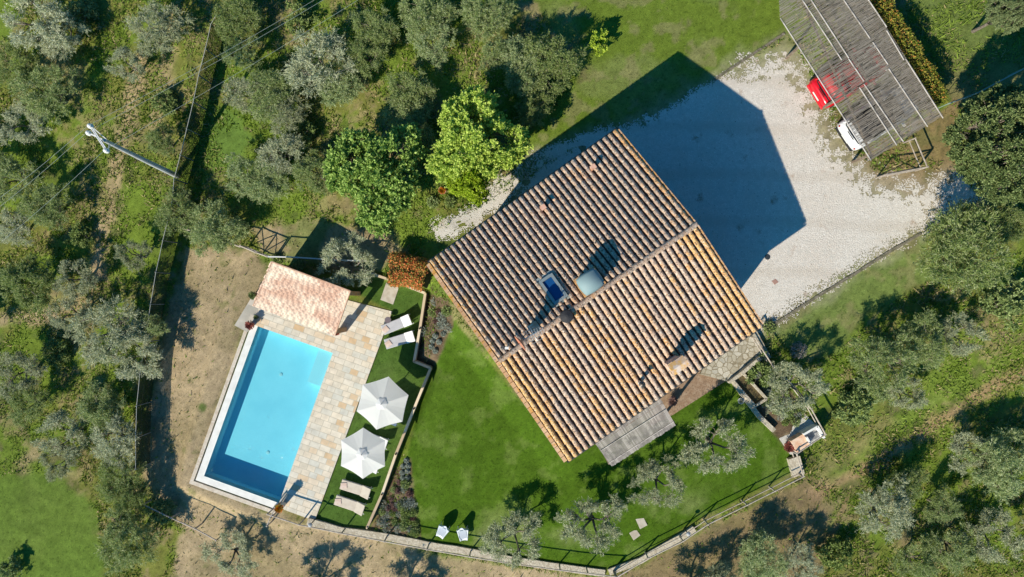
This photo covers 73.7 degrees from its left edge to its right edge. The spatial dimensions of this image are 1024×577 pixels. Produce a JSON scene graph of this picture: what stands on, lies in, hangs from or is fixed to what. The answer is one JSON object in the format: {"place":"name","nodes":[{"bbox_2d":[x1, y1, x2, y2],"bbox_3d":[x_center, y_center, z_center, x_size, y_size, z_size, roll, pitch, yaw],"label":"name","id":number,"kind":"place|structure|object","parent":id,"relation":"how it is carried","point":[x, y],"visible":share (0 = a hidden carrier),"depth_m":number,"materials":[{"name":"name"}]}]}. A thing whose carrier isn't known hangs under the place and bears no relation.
{"place":"outdoors","nodes":[
{"label":"outdoors","id":0,"kind":"place"},
{"bbox_2d":[0,0,1023,576],"bbox_3d":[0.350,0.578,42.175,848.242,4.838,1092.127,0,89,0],"label":"ground","id":1,"kind":"structure","parent":0,"point":[480,452],"depth_m":41.23,"materials":[{"name":"green plant"}]},
{"bbox_2d":[0,205,34,246],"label":"olive tree","id":2,"kind":"object","parent":1,"relation":"on","point":[7,231],"visible":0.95,"depth_m":42.67,"materials":[{"name":"plant"}]},
{"bbox_2d":[0,38,41,87],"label":"olive tree","id":3,"kind":"object","parent":1,"relation":"on","point":[17,53],"visible":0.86,"depth_m":42.04,"materials":[{"name":"green plant"}]},
{"bbox_2d":[0,149,45,206],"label":"olive tree","id":4,"kind":"object","parent":1,"relation":"on","point":[10,166],"visible":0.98,"depth_m":42.45,"materials":[{"name":"green plant"}]},
{"bbox_2d":[0,351,48,400],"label":"olive tree","id":5,"kind":"object","parent":1,"relation":"on","point":[22,359],"visible":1,"depth_m":42.45,"materials":[{"name":"plant"}]},
{"bbox_2d":[0,99,52,146],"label":"olive tree","id":6,"kind":"object","parent":1,"relation":"on","point":[31,118],"visible":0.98,"depth_m":42.13,"materials":[{"name":"green plant"}]},
{"bbox_2d":[0,252,57,314],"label":"olive tree","id":7,"kind":"object","parent":1,"relation":"on","point":[24,271],"visible":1,"depth_m":42.15,"materials":[{"name":"green plant"}]},
{"bbox_2d":[7,374,53,428],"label":"olive tree","id":8,"kind":"object","parent":1,"relation":"on","point":[31,395],"visible":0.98,"depth_m":42.55,"materials":[{"name":"green plant"}]},
{"bbox_2d":[0,0,70,54],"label":"olive tree","id":9,"kind":"object","parent":1,"relation":"on","point":[49,8],"visible":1,"depth_m":41.03,"materials":[{"name":"green plant"}]},
{"bbox_2d":[7,62,79,125],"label":"olive tree","id":10,"kind":"object","parent":1,"relation":"on","point":[54,94],"visible":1,"depth_m":41.56,"materials":[{"name":"green plant"}]},
{"bbox_2d":[15,180,73,230],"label":"olive tree","id":11,"kind":"object","parent":1,"relation":"on","point":[25,204],"visible":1,"depth_m":42.23,"materials":[{"name":"green plant"}]},
{"bbox_2d":[39,338,71,368],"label":"wild bush","id":12,"kind":"object","parent":1,"relation":"on","point":[55,359],"visible":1,"depth_m":43.53,"materials":[{"name":"green plant"}]},
{"bbox_2d":[30,408,89,458],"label":"olive tree","id":13,"kind":"object","parent":1,"relation":"on","point":[61,416],"visible":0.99,"depth_m":41.87,"materials":[{"name":"plant"}]},
{"bbox_2d":[37,444,82,481],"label":"olive tree","id":14,"kind":"object","parent":1,"relation":"on","point":[62,472],"visible":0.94,"depth_m":42.09,"materials":[{"name":"plant"}]},
{"bbox_2d":[33,8,91,61],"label":"olive tree","id":15,"kind":"object","parent":1,"relation":"on","point":[74,41],"visible":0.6,"depth_m":41.74,"materials":[{"name":"green plant"}]},
{"bbox_2d":[42,290,91,338],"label":"olive tree","id":16,"kind":"object","parent":1,"relation":"on","point":[67,303],"visible":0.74,"depth_m":42.31,"materials":[{"name":"plant"}]},
{"bbox_2d":[52,258,97,297],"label":"olive tree","id":17,"kind":"object","parent":1,"relation":"on","point":[86,279],"visible":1,"depth_m":42.24,"materials":[{"name":"plant"}]},
{"bbox_2d":[60,0,99,33],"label":"wild bush","id":18,"kind":"object","parent":1,"relation":"on","point":[77,6],"visible":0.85,"depth_m":42.41,"materials":[{"name":"green plant"}]},
{"bbox_2d":[75,379,126,436],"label":"olive tree","id":19,"kind":"object","parent":1,"relation":"on","point":[106,398],"visible":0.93,"depth_m":41.75,"materials":[{"name":"green plant"}]},
{"bbox_2d":[64,293,154,371],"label":"olive tree","id":20,"kind":"object","parent":1,"relation":"on","point":[94,351],"visible":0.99,"depth_m":41.08,"materials":[{"name":"green plant"}]},
{"bbox_2d":[88,409,141,476],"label":"olive tree","id":21,"kind":"object","parent":1,"relation":"on","point":[125,449],"visible":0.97,"depth_m":41.40,"materials":[{"name":"plant"}]},
{"bbox_2d":[95,445,146,503],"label":"olive tree","id":22,"kind":"object","parent":1,"relation":"on","point":[107,476],"visible":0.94,"depth_m":41.45,"materials":[{"name":"green plant"}]},
{"bbox_2d":[103,46,146,83],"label":"olive tree","id":23,"kind":"object","parent":1,"relation":"on","point":[119,53],"visible":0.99,"depth_m":41.41,"materials":[{"name":"green plant"}]},
{"bbox_2d":[103,475,150,523],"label":"olive tree","id":24,"kind":"object","parent":1,"relation":"on","point":[135,499],"visible":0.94,"depth_m":41.44,"materials":[{"name":"green plant"}]},
{"bbox_2d":[94,502,160,576],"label":"olive tree","id":25,"kind":"object","parent":1,"relation":"on","point":[122,531],"visible":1,"depth_m":40.92,"materials":[{"name":"green plant"}]},
{"bbox_2d":[85,123,178,178],"bbox_3d":[-20.930,-7.316,38.806,0.916,9.512,1.685,-38,89,0],"label":"utility pole","id":26,"kind":"object","parent":1,"relation":"on","point":[138,157],"visible":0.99,"depth_m":36.35,"materials":[{"name":"concrete"}]},
{"bbox_2d":[113,239,152,273],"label":"olive tree","id":27,"kind":"object","parent":1,"relation":"on","point":[140,248],"visible":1,"depth_m":41.84,"materials":[{"name":"plant"}]},
{"bbox_2d":[108,324,165,382],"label":"olive tree","id":28,"kind":"object","parent":1,"relation":"on","point":[152,353],"visible":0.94,"depth_m":41.22,"materials":[{"name":"plant"}]},
{"bbox_2d":[143,120,175,157],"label":"olive tree","id":29,"kind":"object","parent":1,"relation":"on","point":[156,132],"visible":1,"depth_m":41.28,"materials":[{"name":"green plant"}]},
{"bbox_2d":[122,0,197,56],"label":"olive tree","id":30,"kind":"object","parent":1,"relation":"on","point":[162,36],"visible":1,"depth_m":40.65,"materials":[{"name":"green plant"}]},
{"bbox_2d":[152,182,198,239],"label":"olive tree","id":31,"kind":"object","parent":1,"relation":"on","point":[184,209],"visible":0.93,"depth_m":41.33,"materials":[{"name":"green plant"}]},
{"bbox_2d":[135,6,222,469],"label":"wire fence","id":32,"kind":"object","parent":1,"relation":"on","point":[157,302],"visible":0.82,"depth_m":41.94,"materials":[{"name":"grey metal"}]},
{"bbox_2d":[185,198,252,259],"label":"olive tree","id":33,"kind":"object","parent":1,"relation":"on","point":[204,231],"visible":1,"depth_m":40.86,"materials":[{"name":"green plant"}]},
{"bbox_2d":[197,529,258,576],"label":"olive tree","id":34,"kind":"object","parent":1,"relation":"on","point":[244,551],"visible":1,"depth_m":41.50,"materials":[{"name":"plant"}]},
{"bbox_2d":[212,0,266,49],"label":"olive tree","id":35,"kind":"object","parent":1,"relation":"on","point":[233,11],"visible":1,"depth_m":40.16,"materials":[{"name":"green plant"}]},
{"bbox_2d":[220,32,262,72],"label":"olive tree","id":36,"kind":"object","parent":1,"relation":"on","point":[239,58],"visible":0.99,"depth_m":40.20,"materials":[{"name":"green plant"}]},
{"bbox_2d":[222,152,265,201],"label":"olive tree","id":37,"kind":"object","parent":1,"relation":"on","point":[233,171],"visible":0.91,"depth_m":40.58,"materials":[{"name":"green plant"}]},
{"bbox_2d":[221,71,270,121],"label":"olive tree","id":38,"kind":"object","parent":1,"relation":"on","point":[236,83],"visible":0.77,"depth_m":40.21,"materials":[{"name":"plant"}]},
{"bbox_2d":[189,325,332,513],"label":"swimming pool","id":39,"kind":"structure","parent":1,"relation":"on","point":[252,448],"depth_m":43.28,"materials":[{"name":"liquid"}]},
{"bbox_2d":[238,155,291,204],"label":"olive tree","id":40,"kind":"object","parent":1,"relation":"on","point":[270,186],"visible":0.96,"depth_m":40.37,"materials":[{"name":"green plant"}]},
{"bbox_2d":[245,67,301,122],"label":"olive tree","id":41,"kind":"object","parent":1,"relation":"on","point":[270,75],"visible":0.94,"depth_m":39.87,"materials":[{"name":"green plant"}]},
{"bbox_2d":[254,127,307,175],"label":"olive tree","id":42,"kind":"object","parent":1,"relation":"on","point":[272,150],"visible":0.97,"depth_m":40.19,"materials":[{"name":"plant"}]},
{"bbox_2d":[263,92,313,134],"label":"olive tree","id":43,"kind":"object","parent":1,"relation":"on","point":[297,116],"visible":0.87,"depth_m":39.96,"materials":[{"name":"green plant"}]},
{"bbox_2d":[283,0,318,38],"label":"wild bush","id":44,"kind":"object","parent":1,"relation":"on","point":[301,22],"visible":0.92,"depth_m":40.83,"materials":[{"name":"green plant"}]},
{"bbox_2d":[288,148,336,197],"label":"olive tree","id":45,"kind":"object","parent":1,"relation":"on","point":[307,173],"visible":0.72,"depth_m":40.02,"materials":[{"name":"green plant"}]},
{"bbox_2d":[278,24,359,98],"bbox_3d":[-11.268,-13.092,39.872,4.620,3.482,4.405,-37,89,0],"label":"olive tree","id":46,"kind":"object","parent":1,"relation":"on","point":[304,56],"visible":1,"depth_m":39.07,"materials":[{"name":"green plant"}]},
{"bbox_2d":[254,300,391,518],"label":"terrace paving","id":47,"kind":"structure","parent":1,"relation":"on","point":[354,348],"depth_m":42.27,"materials":[{"name":"beige stone"}]},
{"bbox_2d":[252,261,360,335],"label":"pool house","id":48,"kind":"structure","parent":47,"relation":"on","point":[292,294],"depth_m":39.61,"materials":[{"name":"tile"}]},
{"bbox_2d":[315,60,366,108],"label":"olive tree","id":49,"kind":"object","parent":1,"relation":"on","point":[332,98],"visible":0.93,"depth_m":39.48,"materials":[{"name":"green plant"}]},
{"bbox_2d":[314,228,377,286],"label":"olive tree","id":50,"kind":"object","parent":1,"relation":"on","point":[330,252],"visible":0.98,"depth_m":39.81,"materials":[{"name":"plant"}]},
{"bbox_2d":[341,428,384,478],"bbox_3d":[-8.698,9.638,40.820,2.593,2.850,2.988,0,89,0],"label":"parasol","id":51,"kind":"object","parent":1,"relation":"on","point":[363,452],"visible":1,"depth_m":39.81,"materials":[{"name":"fabric"}]},
{"bbox_2d":[345,37,390,78],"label":"olive tree","id":52,"kind":"object","parent":1,"relation":"on","point":[354,47],"visible":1,"depth_m":39.33,"materials":[{"name":"green plant"}]},
{"bbox_2d":[346,4,401,57],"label":"olive tree","id":53,"kind":"object","parent":1,"relation":"on","point":[367,33],"visible":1,"depth_m":39.23,"materials":[{"name":"green plant"}]},
{"bbox_2d":[322,121,427,238],"bbox_3d":[-7.476,-6.035,38.899,6.221,5.315,6.642,-11,89,0],"label":"walnut tree","id":54,"kind":"object","parent":1,"relation":"on","point":[392,181],"visible":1,"depth_m":37.58,"materials":[{"name":"green plant"}]},
{"bbox_2d":[357,377,407,429],"bbox_3d":[-7.564,6.714,40.851,3.040,2.850,3.103,0,89,0],"label":"parasol","id":55,"kind":"object","parent":1,"relation":"on","point":[382,402],"visible":1,"depth_m":39.84,"materials":[{"name":"fabric"}]},
{"bbox_2d":[366,360,432,528],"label":"retaining wall","id":56,"kind":"structure","parent":1,"relation":"on","point":[429,367],"depth_m":41.58,"materials":[{"name":"stone"}]},
{"bbox_2d":[385,250,431,291],"bbox_3d":[-6.028,-1.034,40.029,2.890,2.744,2.305,8,89,1],"label":"hedge","id":57,"kind":"object","parent":1,"relation":"on","point":[408,271],"visible":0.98,"depth_m":39.67,"materials":[{"name":"orange plant"}]},
{"bbox_2d":[382,93,435,135],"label":"olive tree","id":58,"kind":"object","parent":1,"relation":"on","point":[404,117],"visible":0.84,"depth_m":39.05,"materials":[{"name":"green plant"}]},
{"bbox_2d":[382,66,438,112],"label":"olive tree","id":59,"kind":"object","parent":1,"relation":"on","point":[412,82],"visible":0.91,"depth_m":39.01,"materials":[{"name":"green plant"}]},
{"bbox_2d":[397,0,460,49],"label":"olive tree","id":60,"kind":"object","parent":1,"relation":"on","point":[418,18],"visible":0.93,"depth_m":38.91,"materials":[{"name":"green plant"}]},
{"bbox_2d":[405,24,458,68],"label":"olive tree","id":61,"kind":"object","parent":1,"relation":"on","point":[429,49],"visible":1,"depth_m":38.97,"materials":[{"name":"green plant"}]},
{"bbox_2d":[307,518,604,576],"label":"wall","id":62,"kind":"structure","parent":1,"relation":"on","point":[317,523],"depth_m":41.64,"materials":[{"name":"stone"}]},
{"bbox_2d":[444,163,491,208],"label":"leafy tree","id":63,"kind":"object","parent":1,"relation":"on","point":[470,187],"visible":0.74,"depth_m":37.30,"materials":[{"name":"green plant"}]},
{"bbox_2d":[424,84,534,187],"bbox_3d":[-1.861,-7.926,38.131,5.670,5.129,6.042,29,90,1],"label":"leafy tree","id":64,"kind":"object","parent":1,"relation":"on","point":[462,143],"visible":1,"depth_m":36.88,"materials":[{"name":"green plant"}]},
{"bbox_2d":[459,0,518,44],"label":"olive tree","id":65,"kind":"object","parent":1,"relation":"on","point":[480,19],"visible":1,"depth_m":38.60,"materials":[{"name":"green plant"}]},
{"bbox_2d":[478,32,513,74],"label":"olive tree","id":66,"kind":"object","parent":1,"relation":"on","point":[494,62],"visible":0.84,"depth_m":38.60,"materials":[{"name":"green plant"}]},
{"bbox_2d":[477,508,541,570],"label":"olive tree","id":67,"kind":"object","parent":1,"relation":"on","point":[496,544],"visible":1,"depth_m":39.26,"materials":[{"name":"plant"}]},
{"bbox_2d":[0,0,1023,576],"bbox_3d":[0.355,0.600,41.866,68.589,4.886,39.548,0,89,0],"label":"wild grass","id":68,"kind":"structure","parent":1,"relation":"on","point":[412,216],"depth_m":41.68,"materials":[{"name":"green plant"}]},
{"bbox_2d":[493,33,546,86],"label":"olive tree","id":69,"kind":"object","parent":1,"relation":"on","point":[516,60],"visible":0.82,"depth_m":38.44,"materials":[{"name":"green plant"}]},
{"bbox_2d":[504,62,548,103],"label":"olive tree","id":70,"kind":"object","parent":1,"relation":"on","point":[522,89],"visible":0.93,"depth_m":38.44,"materials":[{"name":"green plant"}]},
{"bbox_2d":[513,89,555,127],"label":"olive tree","id":71,"kind":"object","parent":1,"relation":"on","point":[532,114],"visible":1,"depth_m":38.45,"materials":[{"name":"green plant"}]},
{"bbox_2d":[520,30,588,96],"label":"olive tree","id":72,"kind":"object","parent":1,"relation":"on","point":[554,64],"visible":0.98,"depth_m":38.29,"materials":[{"name":"green plant"}]},
{"bbox_2d":[553,491,630,556],"bbox_3d":[4.415,13.017,39.276,4.133,3.194,3.820,13,89,1],"label":"olive tree","id":73,"kind":"object","parent":1,"relation":"on","point":[588,507],"visible":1,"depth_m":38.44,"materials":[{"name":"green plant"}]},
{"bbox_2d":[427,128,763,462],"bbox_3d":[4.203,0.306,36.276,12.393,9.779,12.663,-35,89,0],"label":"farmhouse","id":74,"kind":"object","parent":1,"relation":"on","point":[595,293],"visible":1,"depth_m":34.22,"materials":[{"name":"brown tile"}]},
{"bbox_2d":[596,399,675,465],"bbox_3d":[6.599,7.692,38.539,4.346,3.228,2.237,-33,89,0],"label":"porch canopy","id":75,"kind":"object","parent":1,"relation":"on","point":[666,417],"visible":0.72,"depth_m":37.11,"materials":[{"name":"grey wood"}]},
{"bbox_2d":[607,525,695,574],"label":"wall","id":76,"kind":"structure","parent":1,"relation":"on","point":[617,567],"depth_m":40.65,"materials":[{"name":"stone"}]},
{"bbox_2d":[614,473,803,576],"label":"rail fence","id":77,"kind":"object","parent":76,"relation":"on","point":[746,504],"visible":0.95,"depth_m":39.91,"materials":[{"name":"brown wood"}]},
{"bbox_2d":[627,452,686,507],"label":"olive tree","id":78,"kind":"object","parent":1,"relation":"on","point":[647,470],"visible":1,"depth_m":38.38,"materials":[{"name":"plant"}]},
{"bbox_2d":[651,369,724,423],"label":"brick path","id":79,"kind":"structure","parent":1,"relation":"on","point":[696,386],"depth_m":39.81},
{"bbox_2d":[428,51,983,335],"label":"gravel yard","id":80,"kind":"structure","parent":1,"relation":"on","point":[747,175],"depth_m":39.95,"materials":[{"name":"grey gravel"}]},
{"bbox_2d":[677,416,756,475],"bbox_3d":[11.489,8.810,38.748,4.353,3.303,3.554,13,89,1],"label":"olive tree","id":81,"kind":"object","parent":1,"relation":"on","point":[729,465],"visible":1,"depth_m":37.91,"materials":[{"name":"green plant"}]},
{"bbox_2d":[699,331,770,380],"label":"stone terrace","id":82,"kind":"structure","parent":1,"relation":"on","point":[732,362],"depth_m":39.60,"materials":[{"name":"stone"}]},
{"bbox_2d":[734,528,788,576],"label":"olive tree","id":83,"kind":"object","parent":1,"relation":"on","point":[754,559],"visible":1,"depth_m":39.17,"materials":[{"name":"green plant"}]},
{"bbox_2d":[765,359,830,420],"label":"olive tree","id":84,"kind":"object","parent":1,"relation":"on","point":[804,400],"visible":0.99,"depth_m":38.11,"materials":[{"name":"plant"}]},
{"bbox_2d":[782,543,826,576],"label":"olive tree","id":85,"kind":"object","parent":1,"relation":"on","point":[797,560],"visible":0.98,"depth_m":39.49,"materials":[{"name":"green plant"}]},
{"bbox_2d":[811,535,853,571],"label":"wild bush","id":86,"kind":"object","parent":1,"relation":"on","point":[844,546],"visible":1,"depth_m":40.58,"materials":[{"name":"green plant"}]},
{"bbox_2d":[807,44,889,109],"bbox_3d":[19.441,-12.252,39.174,4.593,1.582,2.462,-31,89,0],"label":"parked car","id":87,"kind":"object","parent":1,"relation":"on","point":[818,92],"visible":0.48,"depth_m":38.91,"materials":[{"name":"red paint"}]},
{"bbox_2d":[830,386,873,427],"bbox_3d":[19.971,7.039,39.975,2.635,1.825,2.505,-43,89,0],"label":"wild bush","id":88,"kind":"object","parent":1,"relation":"on","point":[858,399],"visible":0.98,"depth_m":39.70,"materials":[{"name":"green plant"}]},
{"bbox_2d":[779,0,942,162],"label":"carport","id":89,"kind":"object","parent":1,"relation":"on","point":[884,36],"visible":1,"depth_m":37.65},
{"bbox_2d":[835,84,917,150],"bbox_3d":[21.053,-9.854,39.141,4.593,1.582,2.462,-33,89,0],"label":"parked car","id":90,"kind":"object","parent":1,"relation":"on","point":[846,135],"visible":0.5,"depth_m":38.87,"materials":[{"name":"white paint"}]},
{"bbox_2d":[846,327,924,405],"bbox_3d":[20.831,3.877,38.941,4.786,3.571,4.444,-45,89,0],"label":"olive tree","id":91,"kind":"object","parent":1,"relation":"on","point":[881,348],"visible":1,"depth_m":38.09,"materials":[{"name":"green plant"}]},
{"bbox_2d":[854,471,916,544],"bbox_3d":[21.447,12.825,39.980,3.662,3.246,4.144,-5,89,0],"label":"olive tree","id":92,"kind":"object","parent":1,"relation":"on","point":[903,500],"visible":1,"depth_m":39.20,"materials":[{"name":"green plant"}]},
{"bbox_2d":[856,0,948,112],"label":"hedge","id":93,"kind":"object","parent":1,"relation":"on","point":[892,19],"visible":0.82,"depth_m":38.24,"materials":[{"name":"green plant"}]},
{"bbox_2d":[884,374,928,410],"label":"olive tree","id":94,"kind":"object","parent":1,"relation":"on","point":[916,403],"visible":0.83,"depth_m":39.04,"materials":[{"name":"green plant"}]},
{"bbox_2d":[884,467,931,503],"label":"olive tree","id":95,"kind":"object","parent":1,"relation":"on","point":[911,474],"visible":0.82,"depth_m":39.63,"materials":[{"name":"green plant"}]},
{"bbox_2d":[888,533,940,576],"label":"olive tree","id":96,"kind":"object","parent":1,"relation":"on","point":[922,571],"visible":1,"depth_m":40.09,"materials":[{"name":"green plant"}]},
{"bbox_2d":[895,307,954,370],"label":"olive tree","id":97,"kind":"object","parent":1,"relation":"on","point":[936,333],"visible":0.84,"depth_m":38.55,"materials":[{"name":"green plant"}]},
{"bbox_2d":[922,483,965,523],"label":"olive tree","id":98,"kind":"object","parent":1,"relation":"on","point":[935,506],"visible":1,"depth_m":39.97,"materials":[{"name":"green plant"}]},
{"bbox_2d":[920,520,978,576],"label":"olive tree","id":99,"kind":"object","parent":1,"relation":"on","point":[954,561],"visible":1,"depth_m":39.99,"materials":[{"name":"green plant"}]},
{"bbox_2d":[939,310,990,356],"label":"olive tree","id":100,"kind":"object","parent":1,"relation":"on","point":[964,349],"visible":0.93,"depth_m":38.84,"materials":[{"name":"green plant"}]},
{"bbox_2d":[912,198,1020,296],"bbox_3d":[24.624,-2.248,38.334,5.370,4.201,5.631,-15,89,0],"label":"olive tree","id":101,"kind":"object","parent":1,"relation":"on","point":[957,247],"visible":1,"depth_m":37.12,"materials":[{"name":"green plant"}]},
{"bbox_2d":[947,431,993,476],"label":"olive tree","id":102,"kind":"object","parent":1,"relation":"on","point":[959,439],"visible":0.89,"depth_m":39.76,"materials":[{"name":"green plant"}]},
{"bbox_2d":[940,80,1023,207],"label":"dark evergreen tree","id":103,"kind":"object","parent":1,"relation":"on","point":[984,154],"visible":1,"depth_m":35.38,"materials":[{"name":"green plant"}]},
{"bbox_2d":[957,425,1023,504],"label":"olive tree","id":104,"kind":"object","parent":1,"relation":"on","point":[989,475],"visible":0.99,"depth_m":39.23,"materials":[{"name":"green plant"}]},
{"bbox_2d":[962,505,1023,566],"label":"olive tree","id":105,"kind":"object","parent":1,"relation":"on","point":[987,554],"visible":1,"depth_m":39.94,"materials":[{"name":"green plant"}]},
{"bbox_2d":[971,0,1023,35],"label":"tree","id":106,"kind":"object","parent":1,"relation":"on","point":[1005,14],"visible":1,"depth_m":36.47,"materials":[{"name":"green plant"}]},
{"bbox_2d":[974,278,1023,331],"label":"wild bush","id":107,"kind":"object","parent":1,"relation":"on","point":[1014,304],"visible":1,"depth_m":39.33,"materials":[{"name":"green plant"}]},
{"bbox_2d":[989,202,1023,245],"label":"olive tree","id":108,"kind":"object","parent":1,"relation":"on","point":[1015,235],"visible":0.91,"depth_m":38.29,"materials":[{"name":"green plant"}]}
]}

